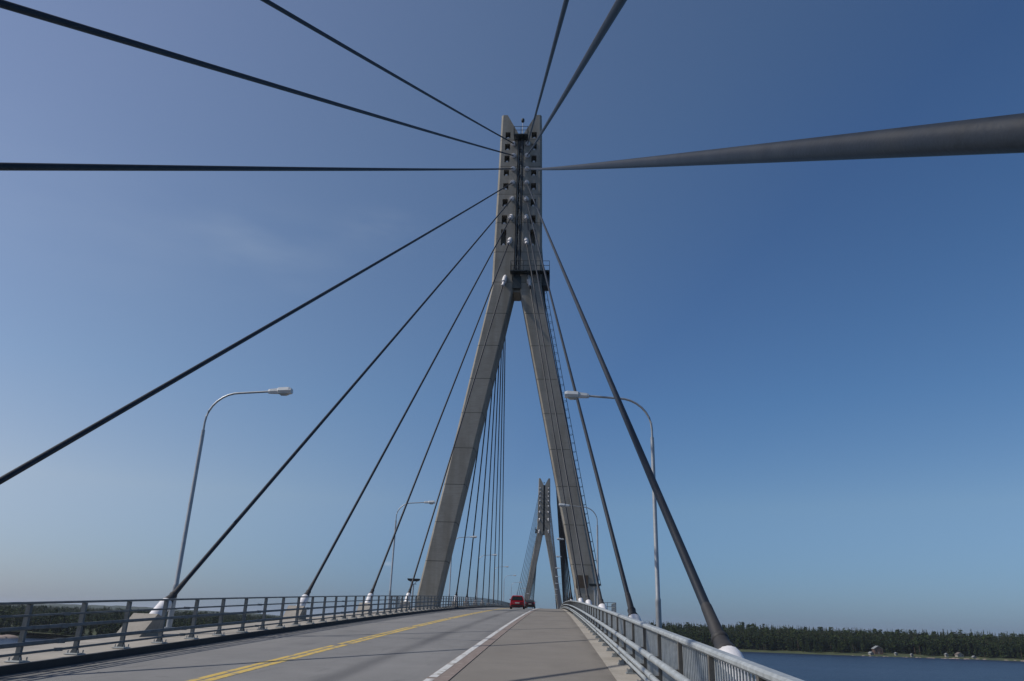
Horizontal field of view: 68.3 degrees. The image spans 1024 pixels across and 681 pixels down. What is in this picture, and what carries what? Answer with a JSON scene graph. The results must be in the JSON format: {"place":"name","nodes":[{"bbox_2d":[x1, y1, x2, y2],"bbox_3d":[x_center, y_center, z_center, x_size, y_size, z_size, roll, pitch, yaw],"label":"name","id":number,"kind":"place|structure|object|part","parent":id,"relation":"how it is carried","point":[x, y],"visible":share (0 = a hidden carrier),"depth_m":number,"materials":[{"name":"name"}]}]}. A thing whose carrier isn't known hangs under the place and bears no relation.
{"place":"outdoors","nodes":[
{"label":"outdoors","id":0,"kind":"place"},
{"bbox_2d":[0,618,96,639],"bbox_3d":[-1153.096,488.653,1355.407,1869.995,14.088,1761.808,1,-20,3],"label":"ground","id":1,"kind":"structure","parent":0,"point":[37,635],"depth_m":621.85,"materials":[{"name":"green plant"}]},
{"bbox_2d":[0,634,60,638],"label":"shore rocks","id":2,"kind":"object","parent":1,"relation":"on","point":[7,636],"visible":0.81,"depth_m":596.93,"materials":[{"name":"grey stone"}]},
{"bbox_2d":[0,604,279,637],"bbox_3d":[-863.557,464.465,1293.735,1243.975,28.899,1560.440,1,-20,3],"label":"forest","id":3,"kind":"object","parent":1,"relation":"on","point":[40,620],"visible":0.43,"depth_m":699.38,"materials":[{"name":"green plant"}]},
{"bbox_2d":[2,604,278,616],"bbox_3d":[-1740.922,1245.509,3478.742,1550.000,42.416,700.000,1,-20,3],"label":"hills","id":4,"kind":"structure","parent":0,"point":[96,606],"depth_m":3412.64,"materials":[{"name":"green plant"}]},
{"bbox_2d":[0,607,532,680],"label":"road","id":5,"kind":"structure","parent":0,"point":[419,653],"depth_m":18.25,"materials":[{"name":"grey asphalt"}]},
{"bbox_2d":[187,608,503,680],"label":"road marking","id":6,"kind":"object","parent":5,"relation":"on","point":[211,675],"visible":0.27,"depth_m":17.91,"materials":[{"name":"yellow paint"}]},
{"bbox_2d":[198,608,505,680],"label":"road marking","id":7,"kind":"object","parent":5,"relation":"on","point":[245,670],"visible":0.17,"depth_m":17.75,"materials":[{"name":"yellow paint"}]},
{"bbox_2d":[510,595,525,608],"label":"car","id":8,"kind":"object","parent":5,"relation":"on","point":[517,601],"visible":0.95,"depth_m":90.49,"materials":[{"name":"red paint"}]},
{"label":"rear window","id":9,"kind":"part","parent":8,"relation":"part of","materials":[{"name":"black glass"}]},
{"bbox_2d":[525,600,535,608],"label":"car","id":10,"kind":"object","parent":5,"relation":"on","point":[529,603],"visible":0.85,"depth_m":129.44,"materials":[{"name":"black metal"}]},
{"bbox_2d":[0,638,1023,680],"bbox_3d":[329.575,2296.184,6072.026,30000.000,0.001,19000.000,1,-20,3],"label":"water","id":11,"kind":"structure","parent":0,"point":[811,667],"depth_m":562.83,"materials":[{"name":"blue liquid"}]},
{"bbox_2d":[417,115,600,607],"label":"bridge pylon","id":12,"kind":"object","parent":11,"relation":"in","point":[514,277],"visible":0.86,"depth_m":83.22,"materials":[{"name":"concrete"}]},
{"bbox_2d":[0,601,641,680],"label":"bridge deck","id":13,"kind":"structure","parent":12,"relation":"attached to","point":[45,660],"depth_m":20.13,"materials":[{"name":"concrete"}]},
{"bbox_2d":[164,387,292,631],"bbox_3d":[-9.907,5.786,26.488,3.330,8.650,0.400,1,-20,3],"label":"street lamp","id":14,"kind":"object","parent":13,"relation":"attached to","point":[284,391],"visible":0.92,"depth_m":26.73,"materials":[{"name":"metal"}]},
{"bbox_2d":[0,182,511,484],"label":"stay cable","id":15,"kind":"object","parent":13,"relation":"attached to","point":[53,450],"visible":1,"depth_m":21.28,"materials":[{"name":"black metal"}]},
{"bbox_2d":[0,162,512,170],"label":"stay cable","id":16,"kind":"object","parent":13,"relation":"attached to","point":[4,166],"visible":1,"depth_m":19.92,"materials":[{"name":"black metal"}]},
{"bbox_2d":[0,0,513,155],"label":"stay cable","id":17,"kind":"object","parent":13,"relation":"attached to","point":[29,12],"visible":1,"depth_m":19.31,"materials":[{"name":"black metal"}]},
{"bbox_2d":[0,595,520,662],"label":"guard railing","id":18,"kind":"object","parent":13,"relation":"on","point":[23,629],"visible":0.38,"depth_m":19.77,"materials":[{"name":"grey metal"}]},
{"bbox_2d":[149,199,511,615],"bbox_3d":[-5.302,-4.185,55.413,0.370,47.631,56.071,-2,-21,9],"label":"stay cable","id":19,"kind":"object","parent":13,"relation":"attached to","point":[175,592],"visible":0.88,"depth_m":29.67,"materials":[{"name":"black metal"}]},
{"bbox_2d":[260,0,513,143],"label":"stay cable","id":20,"kind":"object","parent":13,"relation":"attached to","point":[300,20],"visible":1,"depth_m":32.83,"materials":[{"name":"black metal"}]},
{"bbox_2d":[296,218,510,605],"bbox_3d":[-5.015,-0.892,61.332,0.370,44.653,42.973,-2,-21,11],"label":"stay cable","id":21,"kind":"object","parent":13,"relation":"attached to","point":[306,593],"visible":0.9,"depth_m":44.75,"materials":[{"name":"black metal"}]},
{"bbox_2d":[387,500,434,609],"bbox_3d":[-8.048,17.070,60.010,3.330,8.650,0.400,1,-20,3],"label":"street lamp","id":22,"kind":"object","parent":13,"relation":"attached to","point":[426,502],"visible":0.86,"depth_m":60.07,"materials":[{"name":"metal"}]},
{"bbox_2d":[392,596,432,607],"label":"access platform","id":23,"kind":"structure","parent":13,"relation":"attached to","point":[399,597],"depth_m":70.00,"materials":[{"name":"metal"}]},
{"bbox_2d":[407,578,419,605],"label":"floodlight mast","id":24,"kind":"object","parent":23,"relation":"on","point":[410,579],"visible":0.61,"depth_m":72.27,"materials":[{"name":"metal"}]},
{"bbox_2d":[365,243,508,602],"bbox_3d":[-4.745,2.694,67.120,0.370,41.101,30.106,-4,-21,14],"label":"stay cable","id":25,"kind":"object","parent":13,"relation":"attached to","point":[371,592],"visible":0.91,"depth_m":58.00,"materials":[{"name":"black metal"}]},
{"bbox_2d":[404,285,502,600],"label":"stay cable","id":26,"kind":"object","parent":13,"relation":"attached to","point":[409,590],"visible":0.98,"depth_m":68.71,"materials":[{"name":"black metal"}]},
{"bbox_2d":[448,536,476,603],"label":"street lamp","id":27,"kind":"object","parent":13,"relation":"attached to","point":[450,567],"visible":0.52,"depth_m":93.47,"materials":[{"name":"metal"}]},
{"bbox_2d":[454,448,478,600],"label":"stay cable","id":28,"kind":"object","parent":13,"relation":"attached to","point":[456,594],"visible":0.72,"depth_m":89.12,"materials":[{"name":"grey metal"}]},
{"bbox_2d":[466,415,486,600],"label":"stay cable","id":29,"kind":"object","parent":13,"relation":"attached to","point":[476,509],"visible":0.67,"depth_m":97.68,"materials":[{"name":"grey metal"}]},
{"bbox_2d":[424,608,540,680],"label":"kerb","id":30,"kind":"structure","parent":13,"relation":"on","point":[451,672],"depth_m":18.84,"materials":[{"name":"concrete"}]},
{"bbox_2d":[423,608,537,680],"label":"road marking","id":31,"kind":"object","parent":30,"relation":"on","point":[448,665],"visible":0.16,"depth_m":18.81,"materials":[{"name":"white paint"}]},
{"bbox_2d":[475,390,492,602],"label":"stay cable","id":32,"kind":"object","parent":13,"relation":"attached to","point":[483,496],"visible":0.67,"depth_m":105.27,"materials":[{"name":"grey metal"}]},
{"bbox_2d":[476,554,496,597],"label":"street lamp","id":33,"kind":"object","parent":13,"relation":"attached to","point":[478,570],"visible":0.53,"depth_m":126.82,"materials":[{"name":"metal"}]},
{"bbox_2d":[481,378,495,603],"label":"stay cable","id":34,"kind":"object","parent":13,"relation":"attached to","point":[489,487],"visible":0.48,"depth_m":112.15,"materials":[{"name":"grey metal"}]},
{"bbox_2d":[488,366,498,598],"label":"stay cable","id":35,"kind":"object","parent":13,"relation":"attached to","point":[493,478],"visible":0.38,"depth_m":118.35,"materials":[{"name":"grey metal"}]},
{"bbox_2d":[493,354,501,598],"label":"stay cable","id":36,"kind":"object","parent":13,"relation":"attached to","point":[497,469],"visible":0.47,"depth_m":123.78,"materials":[{"name":"black metal"}]},
{"bbox_2d":[498,345,503,603],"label":"stay cable","id":37,"kind":"object","parent":13,"relation":"attached to","point":[500,464],"visible":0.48,"depth_m":129.36,"materials":[{"name":"black metal"}]},
{"bbox_2d":[501,337,505,600],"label":"stay cable","id":38,"kind":"object","parent":13,"relation":"attached to","point":[503,459],"visible":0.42,"depth_m":133.91,"materials":[{"name":"black metal"}]},
{"bbox_2d":[517,490,539,594],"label":"stay cable","id":39,"kind":"object","parent":13,"relation":"attached to","point":[527,546],"visible":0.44,"depth_m":266.45,"materials":[{"name":"grey metal"}]},
{"bbox_2d":[519,494,539,593],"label":"stay cable","id":40,"kind":"object","parent":13,"relation":"attached to","point":[529,544],"visible":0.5,"depth_m":278.36,"materials":[{"name":"grey metal"}]},
{"bbox_2d":[520,498,539,595],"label":"stay cable","id":41,"kind":"object","parent":13,"relation":"attached to","point":[529,549],"visible":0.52,"depth_m":283.04,"materials":[{"name":"grey metal"}]},
{"bbox_2d":[521,507,539,607],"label":"stay cable","id":42,"kind":"object","parent":13,"relation":"attached to","point":[530,557],"visible":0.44,"depth_m":294.49,"materials":[{"name":"black metal"}]},
{"bbox_2d":[522,502,539,595],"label":"stay cable","id":43,"kind":"object","parent":13,"relation":"attached to","point":[530,551],"visible":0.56,"depth_m":289.95,"materials":[{"name":"grey metal"}]},
{"bbox_2d":[524,513,539,600],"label":"stay cable","id":44,"kind":"object","parent":13,"relation":"attached to","point":[531,559],"visible":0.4,"depth_m":301.54,"materials":[{"name":"black metal"}]},
{"bbox_2d":[525,524,538,601],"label":"stay cable","id":45,"kind":"object","parent":13,"relation":"attached to","point":[532,561],"visible":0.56,"depth_m":307.98,"materials":[{"name":"black metal"}]},
{"bbox_2d":[449,608,616,680],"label":"walkway","id":46,"kind":"structure","parent":13,"relation":"on","point":[541,644],"depth_m":19.50,"materials":[{"name":"concrete"}]},
{"bbox_2d":[542,253,563,602],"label":"stay cable","id":47,"kind":"object","parent":13,"relation":"attached to","point":[557,512],"visible":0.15,"depth_m":153.34,"materials":[{"name":"black metal"}]},
{"bbox_2d":[542,267,563,597],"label":"stay cable","id":48,"kind":"object","parent":13,"relation":"attached to","point":[558,522],"visible":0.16,"depth_m":143.80,"materials":[{"name":"black metal"}]},
{"bbox_2d":[542,274,564,601],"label":"stay cable","id":49,"kind":"object","parent":13,"relation":"attached to","point":[559,523],"visible":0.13,"depth_m":135.62,"materials":[{"name":"black metal"}]},
{"bbox_2d":[548,513,558,605],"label":"stay cable","id":50,"kind":"object","parent":13,"relation":"attached to","point":[553,560],"visible":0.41,"depth_m":297.70,"materials":[{"name":"black metal"}]},
{"bbox_2d":[548,521,558,608],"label":"stay cable","id":51,"kind":"object","parent":13,"relation":"attached to","point":[553,565],"visible":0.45,"depth_m":305.93,"materials":[{"name":"black metal"}]},
{"bbox_2d":[542,281,565,600],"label":"stay cable","id":52,"kind":"object","parent":13,"relation":"attached to","point":[560,533],"visible":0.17,"depth_m":126.70,"materials":[{"name":"black metal"}]},
{"bbox_2d":[548,497,559,603],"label":"stay cable","id":53,"kind":"object","parent":13,"relation":"attached to","point":[554,552],"visible":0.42,"depth_m":279.88,"materials":[{"name":"grey metal"}]},
{"bbox_2d":[548,493,559,599],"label":"stay cable","id":54,"kind":"object","parent":13,"relation":"attached to","point":[554,549],"visible":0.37,"depth_m":274.25,"materials":[{"name":"grey metal"}]},
{"bbox_2d":[548,502,559,607],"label":"stay cable","id":55,"kind":"object","parent":13,"relation":"attached to","point":[554,557],"visible":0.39,"depth_m":285.25,"materials":[{"name":"black metal"}]},
{"bbox_2d":[548,507,559,608],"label":"stay cable","id":56,"kind":"object","parent":13,"relation":"attached to","point":[553,555],"visible":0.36,"depth_m":295.79,"materials":[{"name":"black metal"}]},
{"bbox_2d":[549,496,560,605],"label":"stay cable","id":57,"kind":"object","parent":13,"relation":"attached to","point":[555,553],"visible":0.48,"depth_m":259.65,"materials":[{"name":"grey metal"}]},
{"bbox_2d":[529,286,582,601],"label":"stay cable","id":58,"kind":"object","parent":13,"relation":"attached to","point":[580,598],"visible":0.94,"depth_m":68.23,"materials":[{"name":"black metal"}]},
{"bbox_2d":[526,243,591,604],"bbox_3d":[3.220,2.675,66.361,0.370,41.115,30.638,4,-21,-7],"label":"stay cable","id":59,"kind":"object","parent":13,"relation":"attached to","point":[588,600],"visible":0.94,"depth_m":57.08,"materials":[{"name":"black metal"}]},
{"bbox_2d":[558,502,566,600],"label":"stay cable","id":60,"kind":"object","parent":13,"relation":"attached to","point":[563,557],"visible":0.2,"depth_m":117.77,"materials":[{"name":"black metal"}]},
{"bbox_2d":[559,508,568,600],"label":"stay cable","id":61,"kind":"object","parent":13,"relation":"attached to","point":[564,561],"visible":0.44,"depth_m":108.36,"materials":[{"name":"black metal"}]},
{"bbox_2d":[561,519,570,600],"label":"stay cable","id":62,"kind":"object","parent":13,"relation":"attached to","point":[566,565],"visible":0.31,"depth_m":98.48,"materials":[{"name":"black metal"}]},
{"bbox_2d":[526,218,606,608],"bbox_3d":[2.870,-0.978,60.389,0.370,44.687,43.919,3,-20,-4],"label":"stay cable","id":63,"kind":"object","parent":13,"relation":"attached to","point":[601,604],"visible":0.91,"depth_m":43.30,"materials":[{"name":"grey metal"}]},
{"bbox_2d":[562,524,573,600],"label":"stay cable","id":64,"kind":"object","parent":13,"relation":"attached to","point":[571,598],"visible":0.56,"depth_m":88.32,"materials":[{"name":"black metal"}]},
{"bbox_2d":[527,0,626,155],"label":"stay cable","id":65,"kind":"object","parent":13,"relation":"attached to","point":[615,10],"visible":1,"depth_m":16.90,"materials":[{"name":"grey metal"}]},
{"bbox_2d":[559,503,598,605],"bbox_3d":[5.298,17.197,59.227,3.330,8.650,0.400,1,-20,3],"label":"street lamp","id":66,"kind":"object","parent":13,"relation":"attached to","point":[563,505],"visible":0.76,"depth_m":59.66,"materials":[{"name":"metal"}]},
{"bbox_2d":[526,199,640,620],"bbox_3d":[2.510,-4.356,54.185,0.370,47.671,57.624,3,-20,-2],"label":"stay cable","id":67,"kind":"object","parent":13,"relation":"attached to","point":[631,610],"visible":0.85,"depth_m":27.13,"materials":[{"name":"grey metal"}]},
{"bbox_2d":[596,602,615,611],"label":"access platform","id":68,"kind":"structure","parent":13,"relation":"attached to","point":[613,606],"depth_m":68.95,"materials":[{"name":"metal"}]},
{"bbox_2d":[589,583,600,605],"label":"floodlight mast","id":69,"kind":"object","parent":68,"relation":"on","point":[592,584],"visible":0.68,"depth_m":71.26,"materials":[{"name":"metal"}]},
{"bbox_2d":[565,391,661,627],"bbox_3d":[3.440,5.912,25.705,3.330,8.650,0.400,1,-20,3],"label":"street lamp","id":70,"kind":"object","parent":13,"relation":"attached to","point":[572,395],"visible":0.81,"depth_m":25.60,"materials":[{"name":"metal"}]},
{"bbox_2d":[526,182,751,680],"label":"stay cable","id":71,"kind":"object","parent":13,"relation":"attached to","point":[720,640],"visible":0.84,"depth_m":12.59,"materials":[{"name":"black metal"}]},
{"bbox_2d":[560,601,803,680],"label":"pedestrian railing","id":72,"kind":"object","parent":13,"relation":"on","point":[644,651],"visible":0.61,"depth_m":11.84,"materials":[{"name":"metal"}]},
{"bbox_2d":[527,113,1023,169],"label":"stay cable","id":73,"kind":"object","parent":13,"relation":"attached to","point":[1003,134],"visible":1,"depth_m":4.12,"materials":[{"name":"grey metal"}]},
{"bbox_2d":[527,0,568,143],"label":"stay cable","id":74,"kind":"object","parent":12,"relation":"attached to","point":[562,16],"visible":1,"depth_m":30.28,"materials":[{"name":"black metal"}]},
{"bbox_2d":[522,478,561,607],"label":"bridge pylon","id":75,"kind":"object","parent":11,"relation":"in","point":[543,527],"visible":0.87,"depth_m":323.39,"materials":[{"name":"paint"}]},
{"bbox_2d":[0,0,1023,635],"label":"sky","id":76,"kind":"structure","parent":0,"point":[824,360],"materials":[{"name":"blue"}]},
{"bbox_2d":[739,647,1023,660],"bbox_3d":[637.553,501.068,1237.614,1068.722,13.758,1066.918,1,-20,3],"label":"ground","id":77,"kind":"structure","parent":0,"point":[857,653],"depth_m":842.28,"materials":[{"name":"green plant"}]},
{"bbox_2d":[755,634,759,649],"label":"spruce tree","id":78,"kind":"object","parent":77,"relation":"on","point":[757,647],"visible":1,"depth_m":864.03,"materials":[{"name":"green plant"}]},
{"bbox_2d":[789,635,792,649],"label":"spruce tree","id":79,"kind":"object","parent":77,"relation":"on","point":[790,645],"visible":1,"depth_m":857.47,"materials":[{"name":"green plant"}]},
{"bbox_2d":[812,638,816,651],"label":"spruce tree","id":80,"kind":"object","parent":77,"relation":"on","point":[814,648],"visible":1,"depth_m":844.63,"materials":[{"name":"green plant"}]},
{"bbox_2d":[643,620,1023,657],"bbox_3d":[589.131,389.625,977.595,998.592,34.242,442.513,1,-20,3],"label":"forest","id":81,"kind":"object","parent":77,"relation":"on","point":[949,645],"visible":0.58,"depth_m":876.90,"materials":[{"name":"green plant"}]},
{"bbox_2d":[871,646,882,654],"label":"cabin","id":82,"kind":"object","parent":77,"relation":"on","point":[877,650],"visible":0.95,"depth_m":842.70,"materials":[{"name":"wood"}]},
{"bbox_2d":[922,640,926,654],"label":"spruce tree","id":83,"kind":"object","parent":77,"relation":"on","point":[924,652],"visible":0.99,"depth_m":851.61,"materials":[{"name":"green plant"}]},
{"bbox_2d":[852,655,1016,660],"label":"shore rocks","id":84,"kind":"object","parent":77,"relation":"on","point":[942,658],"visible":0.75,"depth_m":826.54,"materials":[{"name":"grey stone"}]},
{"bbox_2d":[954,652,963,656],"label":"cabin","id":85,"kind":"object","parent":77,"relation":"on","point":[958,654],"visible":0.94,"depth_m":843.97,"materials":[{"name":"grey"}]},
{"bbox_2d":[988,641,993,656],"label":"spruce tree","id":86,"kind":"object","parent":77,"relation":"on","point":[991,654],"visible":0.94,"depth_m":842.20,"materials":[{"name":"green plant"}]}
]}

